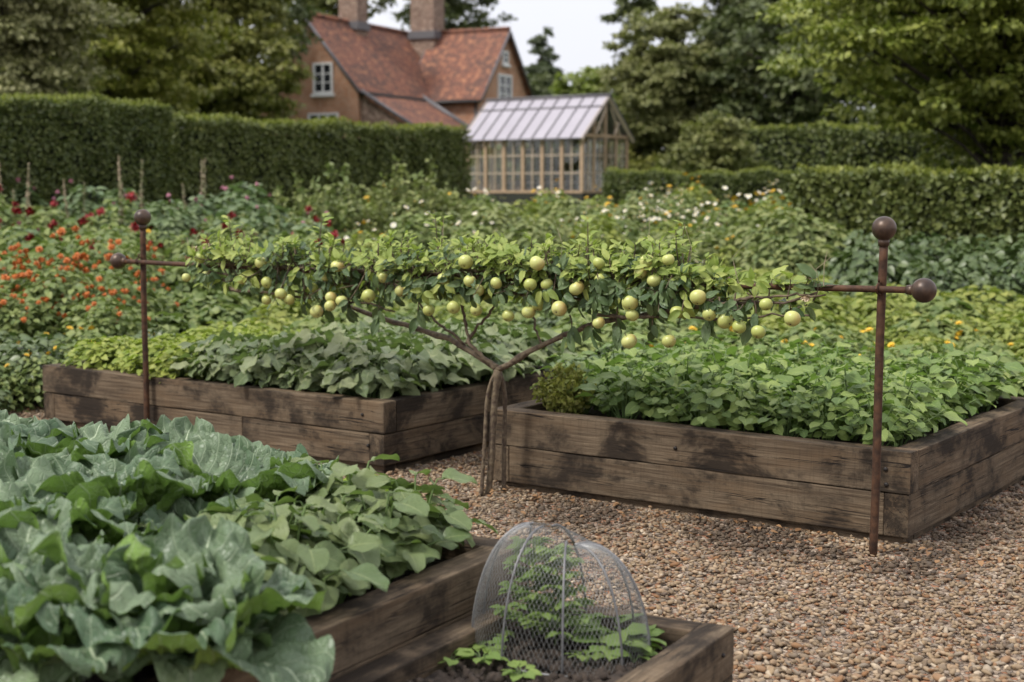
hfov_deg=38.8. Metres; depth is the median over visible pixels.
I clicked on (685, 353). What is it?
bean plant
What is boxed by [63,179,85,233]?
seed spike plant
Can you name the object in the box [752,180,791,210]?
white flowered perennial
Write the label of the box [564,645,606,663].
seedling
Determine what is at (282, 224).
pink dahlia plant
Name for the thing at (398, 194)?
shrub
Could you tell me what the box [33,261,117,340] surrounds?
marigold plant
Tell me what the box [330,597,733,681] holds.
raised bed
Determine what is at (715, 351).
bean plant
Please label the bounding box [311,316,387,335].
leaf beet
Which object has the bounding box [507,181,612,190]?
potting bench
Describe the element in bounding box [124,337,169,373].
lime herb
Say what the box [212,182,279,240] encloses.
pink dahlia plant
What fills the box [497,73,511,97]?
window
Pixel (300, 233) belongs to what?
leafy plant
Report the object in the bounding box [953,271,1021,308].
dark leafy plant
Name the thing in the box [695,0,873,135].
tree
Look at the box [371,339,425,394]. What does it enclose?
leaf beet
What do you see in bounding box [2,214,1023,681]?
ground
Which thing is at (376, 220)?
shrub
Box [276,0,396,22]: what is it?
tree
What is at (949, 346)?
bean plant
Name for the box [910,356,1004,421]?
bean plant
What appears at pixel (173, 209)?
pink dahlia plant
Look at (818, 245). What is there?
tall perennial
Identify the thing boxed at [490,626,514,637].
seedling
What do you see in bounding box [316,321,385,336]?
leaf beet
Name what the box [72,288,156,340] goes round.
marigold plant
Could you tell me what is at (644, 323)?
leafy plant
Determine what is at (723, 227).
white flowered perennial
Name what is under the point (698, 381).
bean plant
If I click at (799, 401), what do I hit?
bean plant
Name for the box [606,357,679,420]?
bean plant
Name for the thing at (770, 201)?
yellow perennial
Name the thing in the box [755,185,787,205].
white flowered perennial
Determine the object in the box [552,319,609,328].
leafy plant
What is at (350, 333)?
leaf beet
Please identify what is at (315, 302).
leafy plant
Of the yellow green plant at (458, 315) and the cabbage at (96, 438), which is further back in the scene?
the yellow green plant at (458, 315)
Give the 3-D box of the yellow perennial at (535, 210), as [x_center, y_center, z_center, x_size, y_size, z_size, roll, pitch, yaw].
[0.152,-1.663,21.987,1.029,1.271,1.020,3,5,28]
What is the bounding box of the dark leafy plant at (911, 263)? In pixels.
[891,260,954,295]
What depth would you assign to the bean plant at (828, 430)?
6.99 m
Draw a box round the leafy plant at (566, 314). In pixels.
[546,308,581,326]
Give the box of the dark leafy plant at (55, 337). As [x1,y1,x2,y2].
[5,333,83,395]
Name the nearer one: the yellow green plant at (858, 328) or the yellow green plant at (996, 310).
the yellow green plant at (858, 328)
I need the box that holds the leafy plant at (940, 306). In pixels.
[899,295,986,324]
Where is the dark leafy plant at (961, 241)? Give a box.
[933,234,1007,265]
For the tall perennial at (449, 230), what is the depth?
19.41 m
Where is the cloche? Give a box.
[471,521,651,676]
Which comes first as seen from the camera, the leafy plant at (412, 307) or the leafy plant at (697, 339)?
the leafy plant at (697, 339)
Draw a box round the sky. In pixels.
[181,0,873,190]
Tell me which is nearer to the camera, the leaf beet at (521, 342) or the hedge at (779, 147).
the leaf beet at (521, 342)
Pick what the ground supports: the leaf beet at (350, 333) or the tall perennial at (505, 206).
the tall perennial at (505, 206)
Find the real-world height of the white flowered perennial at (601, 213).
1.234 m
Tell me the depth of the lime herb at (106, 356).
9.79 m
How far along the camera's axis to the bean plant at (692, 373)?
7.66 m
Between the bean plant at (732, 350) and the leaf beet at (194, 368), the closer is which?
the bean plant at (732, 350)
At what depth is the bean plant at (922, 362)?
7.87 m
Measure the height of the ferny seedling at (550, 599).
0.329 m
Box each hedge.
[0,90,175,229]
[155,110,472,223]
[601,165,812,215]
[683,119,952,182]
[788,160,1023,252]
[825,120,1023,191]
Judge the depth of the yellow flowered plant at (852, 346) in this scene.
11.74 m
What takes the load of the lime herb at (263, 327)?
on the soil at (394, 394)
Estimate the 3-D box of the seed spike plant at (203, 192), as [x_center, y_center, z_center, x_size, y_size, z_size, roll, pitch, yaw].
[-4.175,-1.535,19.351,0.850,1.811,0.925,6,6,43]
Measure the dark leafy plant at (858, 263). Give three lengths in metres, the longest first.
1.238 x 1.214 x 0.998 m
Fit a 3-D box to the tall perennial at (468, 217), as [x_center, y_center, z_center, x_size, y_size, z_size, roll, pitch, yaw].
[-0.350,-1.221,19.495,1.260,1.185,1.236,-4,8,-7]
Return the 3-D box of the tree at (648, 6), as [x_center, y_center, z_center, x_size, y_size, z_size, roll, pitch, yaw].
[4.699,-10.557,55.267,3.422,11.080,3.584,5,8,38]
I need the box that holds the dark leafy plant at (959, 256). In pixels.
[938,248,1001,275]
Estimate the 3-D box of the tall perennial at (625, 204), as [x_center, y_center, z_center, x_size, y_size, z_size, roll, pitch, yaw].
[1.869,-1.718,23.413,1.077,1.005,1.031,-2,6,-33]
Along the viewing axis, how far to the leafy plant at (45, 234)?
16.55 m
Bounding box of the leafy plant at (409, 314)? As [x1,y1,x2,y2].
[388,311,441,321]
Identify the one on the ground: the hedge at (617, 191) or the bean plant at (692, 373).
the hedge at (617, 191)
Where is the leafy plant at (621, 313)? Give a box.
[560,308,624,324]
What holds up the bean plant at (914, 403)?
on the soil at (592, 412)
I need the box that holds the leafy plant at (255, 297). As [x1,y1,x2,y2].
[230,270,274,310]
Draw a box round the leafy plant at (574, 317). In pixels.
[551,311,622,328]
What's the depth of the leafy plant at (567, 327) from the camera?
11.75 m
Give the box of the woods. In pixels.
[183,73,903,190]
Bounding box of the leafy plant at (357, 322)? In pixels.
[347,320,391,329]
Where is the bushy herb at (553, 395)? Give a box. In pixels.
[531,362,602,414]
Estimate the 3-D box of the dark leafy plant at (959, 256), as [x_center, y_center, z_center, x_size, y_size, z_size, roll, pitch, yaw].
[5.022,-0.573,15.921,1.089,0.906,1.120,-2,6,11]
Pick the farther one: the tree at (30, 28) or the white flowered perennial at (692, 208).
the tree at (30, 28)
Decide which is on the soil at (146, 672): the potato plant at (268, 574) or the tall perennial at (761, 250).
the potato plant at (268, 574)
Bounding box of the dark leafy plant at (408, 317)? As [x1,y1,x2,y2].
[370,314,413,320]
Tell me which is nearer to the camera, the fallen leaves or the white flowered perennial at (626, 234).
the fallen leaves
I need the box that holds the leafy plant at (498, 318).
[468,315,513,328]
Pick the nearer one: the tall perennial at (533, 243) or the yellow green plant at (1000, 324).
the yellow green plant at (1000, 324)
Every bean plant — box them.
[530,353,632,413]
[575,367,675,419]
[580,366,648,417]
[581,333,659,375]
[582,365,626,381]
[593,358,658,414]
[605,342,677,374]
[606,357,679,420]
[611,340,657,369]
[623,351,738,424]
[631,344,711,397]
[631,379,697,423]
[637,330,700,365]
[655,347,719,379]
[660,334,737,354]
[663,361,787,428]
[664,383,747,428]
[672,366,741,389]
[675,346,765,377]
[676,341,735,363]
[677,331,737,360]
[700,352,775,424]
[701,387,775,432]
[714,355,811,414]
[719,346,783,377]
[721,376,795,432]
[732,336,778,357]
[737,350,802,367]
[737,371,807,425]
[743,387,826,436]
[748,357,812,385]
[753,331,820,360]
[762,376,841,438]
[763,341,839,377]
[774,364,872,408]
[778,359,832,400]
[786,339,849,374]
[789,391,864,440]
[795,341,869,375]
[796,357,874,391]
[801,363,894,440]
[804,334,874,375]
[823,357,915,437]
[832,351,886,368]
[835,393,926,446]
[836,370,966,446]
[838,341,900,367]
[851,364,905,382]
[862,369,908,394]
[863,350,915,373]
[872,357,956,392]
[883,343,981,389]
[885,349,941,373]
[886,372,926,393]
[887,374,967,432]
[888,387,962,439]
[898,343,978,389]
[904,372,995,429]
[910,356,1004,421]
[926,345,1023,414]
[942,349,1023,411]
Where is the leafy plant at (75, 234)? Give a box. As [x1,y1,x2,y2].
[67,233,85,240]
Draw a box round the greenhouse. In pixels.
[464,93,634,212]
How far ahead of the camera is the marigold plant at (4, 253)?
13.98 m
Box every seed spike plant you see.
[0,163,30,225]
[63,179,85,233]
[117,155,144,225]
[181,158,206,246]
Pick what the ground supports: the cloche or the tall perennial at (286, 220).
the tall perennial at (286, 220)
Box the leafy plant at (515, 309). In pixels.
[478,300,552,327]
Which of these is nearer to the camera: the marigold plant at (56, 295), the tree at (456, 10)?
the marigold plant at (56, 295)
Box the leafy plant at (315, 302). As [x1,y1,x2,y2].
[267,289,352,323]
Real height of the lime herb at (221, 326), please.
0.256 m
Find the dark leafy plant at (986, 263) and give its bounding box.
[939,254,1023,300]
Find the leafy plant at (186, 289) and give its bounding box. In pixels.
[162,284,219,306]
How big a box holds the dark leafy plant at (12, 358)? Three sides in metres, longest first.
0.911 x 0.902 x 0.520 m
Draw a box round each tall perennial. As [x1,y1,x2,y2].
[0,204,55,231]
[24,205,69,232]
[238,209,281,241]
[260,216,319,238]
[304,192,343,207]
[360,187,386,205]
[381,201,432,249]
[408,211,482,263]
[441,238,482,270]
[449,206,516,263]
[465,203,531,242]
[504,217,570,263]
[510,231,559,260]
[527,220,583,256]
[537,198,595,224]
[551,204,612,244]
[591,200,610,212]
[596,205,651,257]
[612,207,645,218]
[613,203,648,217]
[618,189,665,218]
[620,205,649,212]
[628,232,667,257]
[644,233,707,265]
[679,232,741,266]
[694,209,766,253]
[717,208,795,266]
[728,207,834,269]
[732,234,817,275]
[752,198,789,209]
[762,241,830,280]
[766,217,838,248]
[780,240,844,274]
[791,223,858,264]
[829,233,874,246]
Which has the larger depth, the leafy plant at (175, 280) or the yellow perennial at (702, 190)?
the yellow perennial at (702, 190)
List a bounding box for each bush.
[464,139,670,190]
[653,109,768,182]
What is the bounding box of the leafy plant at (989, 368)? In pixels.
[938,355,991,370]
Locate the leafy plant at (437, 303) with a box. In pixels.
[421,299,448,307]
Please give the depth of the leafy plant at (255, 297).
14.16 m
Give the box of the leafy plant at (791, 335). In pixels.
[771,325,854,353]
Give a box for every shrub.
[264,173,320,230]
[290,162,360,252]
[322,163,379,235]
[351,172,402,262]
[366,154,417,237]
[372,163,456,249]
[419,154,466,236]
[451,187,472,215]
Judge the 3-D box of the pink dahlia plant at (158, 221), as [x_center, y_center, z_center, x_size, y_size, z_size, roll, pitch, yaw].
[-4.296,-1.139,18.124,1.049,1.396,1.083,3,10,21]
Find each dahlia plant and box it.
[0,177,48,211]
[0,184,32,229]
[0,201,26,227]
[0,208,40,262]
[1,221,43,258]
[25,200,78,235]
[45,197,80,224]
[46,223,63,240]
[52,179,126,234]
[55,207,110,241]
[63,235,108,316]
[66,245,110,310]
[83,191,164,247]
[85,222,158,287]
[100,188,150,223]
[109,202,158,237]
[110,243,170,288]
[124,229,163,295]
[132,242,170,288]
[134,229,184,267]
[136,193,201,255]
[145,199,177,248]
[160,234,209,288]
[161,197,217,254]
[161,256,192,281]
[170,228,202,258]
[171,186,239,229]
[189,211,241,245]
[196,220,261,252]
[202,223,237,284]
[203,219,235,236]
[206,176,273,226]
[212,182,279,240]
[218,228,258,261]
[232,196,295,247]
[263,230,350,301]
[285,207,303,216]
[290,215,326,232]
[291,205,345,282]
[291,211,349,280]
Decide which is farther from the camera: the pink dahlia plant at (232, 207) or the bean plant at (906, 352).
the pink dahlia plant at (232, 207)
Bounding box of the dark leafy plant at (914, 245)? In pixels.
[898,236,942,261]
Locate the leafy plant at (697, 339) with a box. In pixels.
[667,337,701,349]
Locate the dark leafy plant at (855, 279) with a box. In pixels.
[832,272,896,313]
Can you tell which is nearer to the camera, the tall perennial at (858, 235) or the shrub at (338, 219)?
the tall perennial at (858, 235)
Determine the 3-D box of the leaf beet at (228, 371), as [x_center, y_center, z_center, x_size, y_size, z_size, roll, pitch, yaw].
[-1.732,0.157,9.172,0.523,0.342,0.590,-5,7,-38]
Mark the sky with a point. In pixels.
(578, 37)
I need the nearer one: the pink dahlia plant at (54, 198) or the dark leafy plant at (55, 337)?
the dark leafy plant at (55, 337)
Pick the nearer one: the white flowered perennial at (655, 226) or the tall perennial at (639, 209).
the white flowered perennial at (655, 226)
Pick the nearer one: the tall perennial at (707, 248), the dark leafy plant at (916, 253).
the dark leafy plant at (916, 253)
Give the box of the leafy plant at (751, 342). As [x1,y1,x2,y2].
[717,331,782,354]
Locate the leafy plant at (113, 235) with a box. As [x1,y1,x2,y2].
[63,226,159,282]
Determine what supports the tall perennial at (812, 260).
on the ground
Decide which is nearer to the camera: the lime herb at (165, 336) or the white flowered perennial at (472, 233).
the lime herb at (165, 336)
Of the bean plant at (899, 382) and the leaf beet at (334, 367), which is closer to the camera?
the bean plant at (899, 382)
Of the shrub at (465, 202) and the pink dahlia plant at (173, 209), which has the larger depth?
the shrub at (465, 202)
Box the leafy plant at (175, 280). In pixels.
[159,259,250,296]
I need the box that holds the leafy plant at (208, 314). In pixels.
[186,304,262,327]
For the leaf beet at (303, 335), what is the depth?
8.97 m
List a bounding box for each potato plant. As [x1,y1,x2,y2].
[137,505,251,531]
[202,525,286,621]
[210,505,386,587]
[223,493,389,616]
[227,486,328,543]
[235,490,378,524]
[252,524,325,615]
[258,467,359,512]
[259,490,410,562]
[284,453,384,503]
[288,510,421,605]
[295,474,444,533]
[300,454,450,527]
[321,485,470,589]
[357,468,497,570]
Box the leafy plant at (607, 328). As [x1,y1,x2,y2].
[600,322,649,344]
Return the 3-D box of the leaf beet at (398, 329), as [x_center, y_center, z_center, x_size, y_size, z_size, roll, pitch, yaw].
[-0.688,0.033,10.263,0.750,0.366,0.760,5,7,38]
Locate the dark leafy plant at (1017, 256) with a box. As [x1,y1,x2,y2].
[1007,252,1020,268]
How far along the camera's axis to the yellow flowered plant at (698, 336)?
11.42 m
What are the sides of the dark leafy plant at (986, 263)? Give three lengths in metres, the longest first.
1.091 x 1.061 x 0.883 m
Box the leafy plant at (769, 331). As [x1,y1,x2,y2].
[728,326,779,344]
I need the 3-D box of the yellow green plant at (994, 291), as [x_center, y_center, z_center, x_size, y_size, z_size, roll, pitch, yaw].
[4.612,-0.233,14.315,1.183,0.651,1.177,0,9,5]
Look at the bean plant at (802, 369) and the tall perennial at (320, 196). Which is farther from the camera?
the tall perennial at (320, 196)
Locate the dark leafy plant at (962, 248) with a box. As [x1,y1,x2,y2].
[933,244,977,253]
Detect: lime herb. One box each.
[60,336,127,369]
[81,337,140,370]
[106,335,141,370]
[111,345,161,373]
[122,342,186,376]
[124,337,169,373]
[149,345,212,382]
[156,333,185,342]
[161,339,183,344]
[174,327,217,341]
[176,335,214,346]
[195,329,228,345]
[216,324,241,330]
[225,325,263,334]
[229,328,267,334]
[237,321,275,334]
[257,332,277,337]
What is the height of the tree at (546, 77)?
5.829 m
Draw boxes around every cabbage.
[0,409,21,421]
[0,414,171,477]
[0,445,93,490]
[0,446,30,457]
[0,482,167,546]
[0,497,103,592]
[0,529,114,590]
[0,530,259,681]
[0,542,172,681]
[1,413,80,457]
[4,445,241,530]
[4,492,67,505]
[84,513,334,681]
[106,415,258,459]
[119,436,191,463]
[139,495,274,530]
[158,432,333,518]
[183,435,338,502]
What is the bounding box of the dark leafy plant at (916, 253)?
[888,249,934,263]
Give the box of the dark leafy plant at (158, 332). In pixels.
[118,329,178,340]
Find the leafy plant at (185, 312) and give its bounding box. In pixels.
[162,305,207,332]
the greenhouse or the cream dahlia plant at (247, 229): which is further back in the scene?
the greenhouse
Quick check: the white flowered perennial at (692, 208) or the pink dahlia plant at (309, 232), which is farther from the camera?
the white flowered perennial at (692, 208)
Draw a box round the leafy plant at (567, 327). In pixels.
[551,323,610,354]
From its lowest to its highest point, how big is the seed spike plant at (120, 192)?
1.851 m
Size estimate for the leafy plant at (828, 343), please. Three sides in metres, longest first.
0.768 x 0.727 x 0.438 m
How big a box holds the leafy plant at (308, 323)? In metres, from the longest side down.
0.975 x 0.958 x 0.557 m
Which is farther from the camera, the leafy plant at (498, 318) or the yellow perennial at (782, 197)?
the yellow perennial at (782, 197)
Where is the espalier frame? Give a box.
[110,209,936,556]
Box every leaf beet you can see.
[167,340,254,381]
[173,322,271,382]
[187,338,262,385]
[213,334,303,387]
[236,334,266,381]
[247,339,291,386]
[252,351,317,389]
[253,328,376,392]
[256,331,323,370]
[264,334,348,346]
[267,349,346,394]
[269,324,294,347]
[283,329,409,393]
[300,344,403,396]
[306,333,417,394]
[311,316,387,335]
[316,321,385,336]
[321,349,435,398]
[323,328,413,359]
[345,322,397,338]
[346,330,404,343]
[349,313,406,332]
[355,344,469,398]
[365,327,423,340]
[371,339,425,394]
[381,319,444,335]
[387,320,451,337]
[390,328,430,343]
[397,337,492,390]
[407,317,516,339]
[407,327,524,385]
[410,335,455,354]
[414,321,513,383]
[426,317,464,330]
[462,337,539,381]
[470,340,511,381]
[471,319,542,363]
[473,322,561,380]
[495,324,579,374]
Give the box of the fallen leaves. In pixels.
[454,481,1023,576]
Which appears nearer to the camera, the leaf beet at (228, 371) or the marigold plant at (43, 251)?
the leaf beet at (228, 371)
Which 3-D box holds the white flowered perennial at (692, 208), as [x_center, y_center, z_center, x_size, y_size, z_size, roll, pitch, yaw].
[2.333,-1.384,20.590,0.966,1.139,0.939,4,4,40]
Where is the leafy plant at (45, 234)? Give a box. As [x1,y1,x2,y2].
[0,222,70,241]
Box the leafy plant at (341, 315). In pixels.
[302,310,360,329]
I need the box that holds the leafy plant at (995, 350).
[957,343,1023,370]
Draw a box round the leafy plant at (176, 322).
[107,311,196,337]
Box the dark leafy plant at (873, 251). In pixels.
[824,241,909,295]
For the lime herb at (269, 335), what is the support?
on the soil at (394, 394)
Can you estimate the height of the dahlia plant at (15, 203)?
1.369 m
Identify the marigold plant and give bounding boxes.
[0,243,59,336]
[0,249,27,334]
[0,259,64,334]
[0,272,63,336]
[0,288,35,341]
[0,293,62,343]
[10,225,118,327]
[14,253,105,344]
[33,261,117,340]
[58,284,128,339]
[59,252,136,321]
[67,264,167,336]
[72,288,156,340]
[83,238,175,306]
[112,277,181,331]
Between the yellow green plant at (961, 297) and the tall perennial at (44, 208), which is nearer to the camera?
the yellow green plant at (961, 297)
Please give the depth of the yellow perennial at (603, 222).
18.61 m
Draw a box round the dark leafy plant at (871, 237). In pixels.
[829,230,900,263]
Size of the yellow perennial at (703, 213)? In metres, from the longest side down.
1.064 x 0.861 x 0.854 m
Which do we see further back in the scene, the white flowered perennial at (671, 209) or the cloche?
the white flowered perennial at (671, 209)
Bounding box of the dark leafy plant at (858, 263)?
[819,242,914,297]
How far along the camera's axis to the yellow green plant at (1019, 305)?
13.82 m
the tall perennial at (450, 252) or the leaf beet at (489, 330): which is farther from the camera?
the tall perennial at (450, 252)
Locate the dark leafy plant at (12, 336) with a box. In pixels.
[0,330,35,360]
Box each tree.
[0,0,143,115]
[24,0,245,116]
[127,0,316,134]
[134,0,323,132]
[178,212,839,496]
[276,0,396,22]
[389,0,517,29]
[527,71,554,146]
[545,66,632,190]
[595,2,768,182]
[596,0,659,160]
[687,0,812,126]
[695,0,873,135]
[754,0,1023,170]
[762,0,984,135]
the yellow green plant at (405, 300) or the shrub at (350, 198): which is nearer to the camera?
the yellow green plant at (405, 300)
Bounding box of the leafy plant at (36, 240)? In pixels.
[5,236,88,323]
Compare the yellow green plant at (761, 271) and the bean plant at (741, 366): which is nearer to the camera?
the bean plant at (741, 366)
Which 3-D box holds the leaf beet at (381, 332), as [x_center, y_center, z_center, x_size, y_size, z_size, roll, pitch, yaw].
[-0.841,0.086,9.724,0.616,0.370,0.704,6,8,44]
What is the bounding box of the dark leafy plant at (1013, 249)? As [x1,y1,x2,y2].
[978,239,1023,290]
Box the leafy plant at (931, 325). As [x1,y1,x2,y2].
[884,315,972,345]
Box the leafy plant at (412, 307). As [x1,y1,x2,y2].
[394,302,451,317]
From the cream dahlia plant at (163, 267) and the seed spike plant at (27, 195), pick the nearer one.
the cream dahlia plant at (163, 267)
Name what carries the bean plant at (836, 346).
on the soil at (592, 412)
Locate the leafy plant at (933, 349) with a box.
[888,343,947,358]
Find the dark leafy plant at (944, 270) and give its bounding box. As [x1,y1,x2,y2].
[893,261,984,306]
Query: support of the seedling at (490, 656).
on the soil at (467, 670)
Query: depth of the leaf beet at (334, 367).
8.59 m
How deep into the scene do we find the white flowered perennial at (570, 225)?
20.05 m
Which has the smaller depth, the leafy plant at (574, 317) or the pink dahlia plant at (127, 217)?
the leafy plant at (574, 317)
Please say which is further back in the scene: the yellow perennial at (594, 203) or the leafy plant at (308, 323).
the yellow perennial at (594, 203)
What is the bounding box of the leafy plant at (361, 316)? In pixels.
[334,306,368,318]
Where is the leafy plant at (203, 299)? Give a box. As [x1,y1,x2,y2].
[177,289,263,322]
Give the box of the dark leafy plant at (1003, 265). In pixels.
[980,260,1023,305]
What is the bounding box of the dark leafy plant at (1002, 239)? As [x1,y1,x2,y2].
[976,233,1023,258]
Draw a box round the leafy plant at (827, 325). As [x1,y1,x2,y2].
[784,321,856,343]
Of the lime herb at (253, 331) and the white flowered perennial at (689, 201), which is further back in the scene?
the white flowered perennial at (689, 201)
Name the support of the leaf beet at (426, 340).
on the soil at (394, 394)
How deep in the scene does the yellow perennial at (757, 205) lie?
20.11 m
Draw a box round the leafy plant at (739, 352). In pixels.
[709,346,742,354]
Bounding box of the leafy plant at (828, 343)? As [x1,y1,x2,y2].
[801,341,848,354]
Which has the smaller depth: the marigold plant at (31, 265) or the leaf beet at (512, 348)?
the leaf beet at (512, 348)
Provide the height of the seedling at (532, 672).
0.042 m
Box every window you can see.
[308,112,338,136]
[310,62,334,96]
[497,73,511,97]
[501,51,510,66]
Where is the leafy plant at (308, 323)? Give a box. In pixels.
[284,317,346,332]
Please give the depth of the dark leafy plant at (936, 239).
16.61 m
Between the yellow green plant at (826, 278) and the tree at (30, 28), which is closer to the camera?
the yellow green plant at (826, 278)
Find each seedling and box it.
[437,650,472,665]
[456,647,508,664]
[469,637,507,654]
[490,536,580,637]
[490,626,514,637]
[500,660,541,681]
[510,543,603,645]
[528,608,625,634]
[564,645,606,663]
[567,613,651,648]
[572,628,661,660]
[598,623,666,651]
[611,646,657,662]
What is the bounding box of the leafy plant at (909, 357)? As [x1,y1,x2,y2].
[902,351,946,359]
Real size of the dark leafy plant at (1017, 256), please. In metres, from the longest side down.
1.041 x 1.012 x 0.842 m
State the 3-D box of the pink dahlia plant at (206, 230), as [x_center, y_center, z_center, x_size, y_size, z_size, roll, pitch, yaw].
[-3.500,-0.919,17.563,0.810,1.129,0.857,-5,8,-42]
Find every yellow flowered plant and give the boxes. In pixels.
[0,361,35,409]
[28,342,94,402]
[34,326,106,388]
[674,326,734,337]
[676,326,733,343]
[771,339,825,355]
[810,327,887,354]
[845,339,864,353]
[861,342,907,365]
[920,341,957,351]
[926,319,978,345]
[950,330,1012,351]
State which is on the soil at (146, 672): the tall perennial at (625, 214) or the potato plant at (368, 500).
the potato plant at (368, 500)
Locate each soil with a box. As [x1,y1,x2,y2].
[81,559,448,681]
[123,371,515,397]
[406,625,668,681]
[583,405,989,445]
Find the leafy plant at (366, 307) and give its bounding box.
[336,303,381,311]
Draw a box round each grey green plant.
[0,389,13,410]
[536,357,591,370]
[587,341,654,359]
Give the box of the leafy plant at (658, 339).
[600,329,664,357]
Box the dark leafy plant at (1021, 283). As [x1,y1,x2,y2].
[993,265,1023,302]
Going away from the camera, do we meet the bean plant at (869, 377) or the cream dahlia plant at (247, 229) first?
the bean plant at (869, 377)
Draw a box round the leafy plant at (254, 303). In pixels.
[243,297,270,320]
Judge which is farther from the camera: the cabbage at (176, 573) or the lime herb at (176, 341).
the lime herb at (176, 341)
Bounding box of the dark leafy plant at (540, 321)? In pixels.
[530,315,563,328]
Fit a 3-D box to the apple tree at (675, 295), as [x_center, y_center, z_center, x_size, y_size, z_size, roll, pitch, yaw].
[-0.268,0.064,7.673,4.259,1.536,0.513,4,7,37]
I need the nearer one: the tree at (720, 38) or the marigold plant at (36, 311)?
the marigold plant at (36, 311)
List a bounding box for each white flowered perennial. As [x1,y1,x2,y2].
[341,220,379,254]
[384,200,448,264]
[448,212,497,251]
[461,182,510,227]
[525,186,567,220]
[551,214,584,251]
[573,198,632,258]
[592,206,646,256]
[613,209,651,252]
[631,202,666,236]
[632,188,689,238]
[634,183,669,219]
[639,210,680,248]
[640,209,679,250]
[652,190,698,220]
[656,182,704,223]
[659,204,694,236]
[678,209,707,238]
[688,194,749,256]
[688,203,727,232]
[691,213,740,264]
[705,186,756,220]
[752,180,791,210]
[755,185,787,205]
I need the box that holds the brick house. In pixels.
[261,0,533,190]
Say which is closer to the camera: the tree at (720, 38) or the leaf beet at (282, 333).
the leaf beet at (282, 333)
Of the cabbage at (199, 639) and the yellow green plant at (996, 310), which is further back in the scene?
the yellow green plant at (996, 310)
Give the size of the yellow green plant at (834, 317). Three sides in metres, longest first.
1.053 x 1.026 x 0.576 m
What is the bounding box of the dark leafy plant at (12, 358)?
[0,338,69,412]
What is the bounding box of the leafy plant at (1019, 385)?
[995,371,1023,396]
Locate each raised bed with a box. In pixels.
[42,360,564,473]
[142,536,527,681]
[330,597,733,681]
[493,396,1023,544]
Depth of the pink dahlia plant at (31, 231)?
16.05 m
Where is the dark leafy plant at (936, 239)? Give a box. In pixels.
[893,232,960,264]
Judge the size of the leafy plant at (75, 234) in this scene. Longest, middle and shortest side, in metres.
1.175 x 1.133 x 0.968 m
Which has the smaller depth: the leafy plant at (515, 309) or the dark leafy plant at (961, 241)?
the leafy plant at (515, 309)
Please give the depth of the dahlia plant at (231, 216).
18.03 m
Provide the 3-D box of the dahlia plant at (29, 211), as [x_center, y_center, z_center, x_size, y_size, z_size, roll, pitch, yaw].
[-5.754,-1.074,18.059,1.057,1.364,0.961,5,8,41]
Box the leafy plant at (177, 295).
[116,288,208,317]
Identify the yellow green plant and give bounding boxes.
[184,321,231,333]
[238,315,292,332]
[248,299,310,328]
[369,303,397,316]
[370,302,400,316]
[372,291,421,312]
[433,303,492,326]
[451,296,513,316]
[452,302,498,319]
[718,291,795,321]
[731,319,789,334]
[734,268,808,294]
[758,315,832,341]
[767,308,860,338]
[771,292,869,324]
[788,275,851,297]
[793,293,871,322]
[811,291,850,300]
[835,294,929,329]
[835,323,887,341]
[843,283,911,314]
[848,311,917,339]
[867,300,920,314]
[873,326,943,349]
[884,335,958,350]
[888,340,939,352]
[891,290,990,326]
[918,313,1003,346]
[944,317,1002,336]
[951,285,1023,319]
[970,316,1023,352]
[974,302,1016,320]
[987,310,1023,330]
[990,332,1023,352]
[1002,313,1023,332]
[1005,340,1023,354]
[1006,299,1023,318]
[1018,349,1023,357]
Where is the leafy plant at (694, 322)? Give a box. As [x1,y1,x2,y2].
[655,309,728,335]
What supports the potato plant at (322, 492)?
on the soil at (146, 672)
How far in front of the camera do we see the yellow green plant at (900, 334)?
12.21 m
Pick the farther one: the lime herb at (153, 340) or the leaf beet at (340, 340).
the lime herb at (153, 340)
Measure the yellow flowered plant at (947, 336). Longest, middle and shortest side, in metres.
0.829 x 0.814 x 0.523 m
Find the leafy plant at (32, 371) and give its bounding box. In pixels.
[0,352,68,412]
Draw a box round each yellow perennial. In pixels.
[344,220,384,263]
[364,185,395,207]
[500,189,546,229]
[526,179,572,217]
[562,202,629,257]
[577,186,617,212]
[640,211,698,259]
[664,172,716,221]
[676,177,717,213]
[687,212,716,240]
[710,235,752,275]
[713,196,758,219]
[731,192,782,230]
[749,189,791,217]
[768,196,790,232]
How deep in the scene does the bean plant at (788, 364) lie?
8.18 m
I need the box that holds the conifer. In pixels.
[524,26,563,95]
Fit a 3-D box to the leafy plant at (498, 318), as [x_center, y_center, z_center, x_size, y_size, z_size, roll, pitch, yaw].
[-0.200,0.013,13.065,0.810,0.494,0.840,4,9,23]
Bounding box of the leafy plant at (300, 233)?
[268,229,348,285]
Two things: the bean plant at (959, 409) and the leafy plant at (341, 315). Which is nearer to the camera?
the bean plant at (959, 409)
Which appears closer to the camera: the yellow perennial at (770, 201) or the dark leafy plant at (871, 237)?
the dark leafy plant at (871, 237)
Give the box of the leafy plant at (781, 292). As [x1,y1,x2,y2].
[727,279,828,314]
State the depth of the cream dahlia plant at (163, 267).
14.35 m
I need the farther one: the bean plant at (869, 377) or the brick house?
the brick house
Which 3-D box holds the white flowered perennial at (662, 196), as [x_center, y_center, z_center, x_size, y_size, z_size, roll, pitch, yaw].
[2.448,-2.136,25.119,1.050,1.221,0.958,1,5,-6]
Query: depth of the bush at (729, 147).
33.40 m
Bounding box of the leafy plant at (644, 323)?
[622,318,686,335]
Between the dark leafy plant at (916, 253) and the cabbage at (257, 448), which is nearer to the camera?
the cabbage at (257, 448)
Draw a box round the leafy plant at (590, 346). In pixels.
[545,330,611,362]
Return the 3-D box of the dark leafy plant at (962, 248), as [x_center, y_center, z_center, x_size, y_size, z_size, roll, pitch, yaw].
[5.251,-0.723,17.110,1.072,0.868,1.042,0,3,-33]

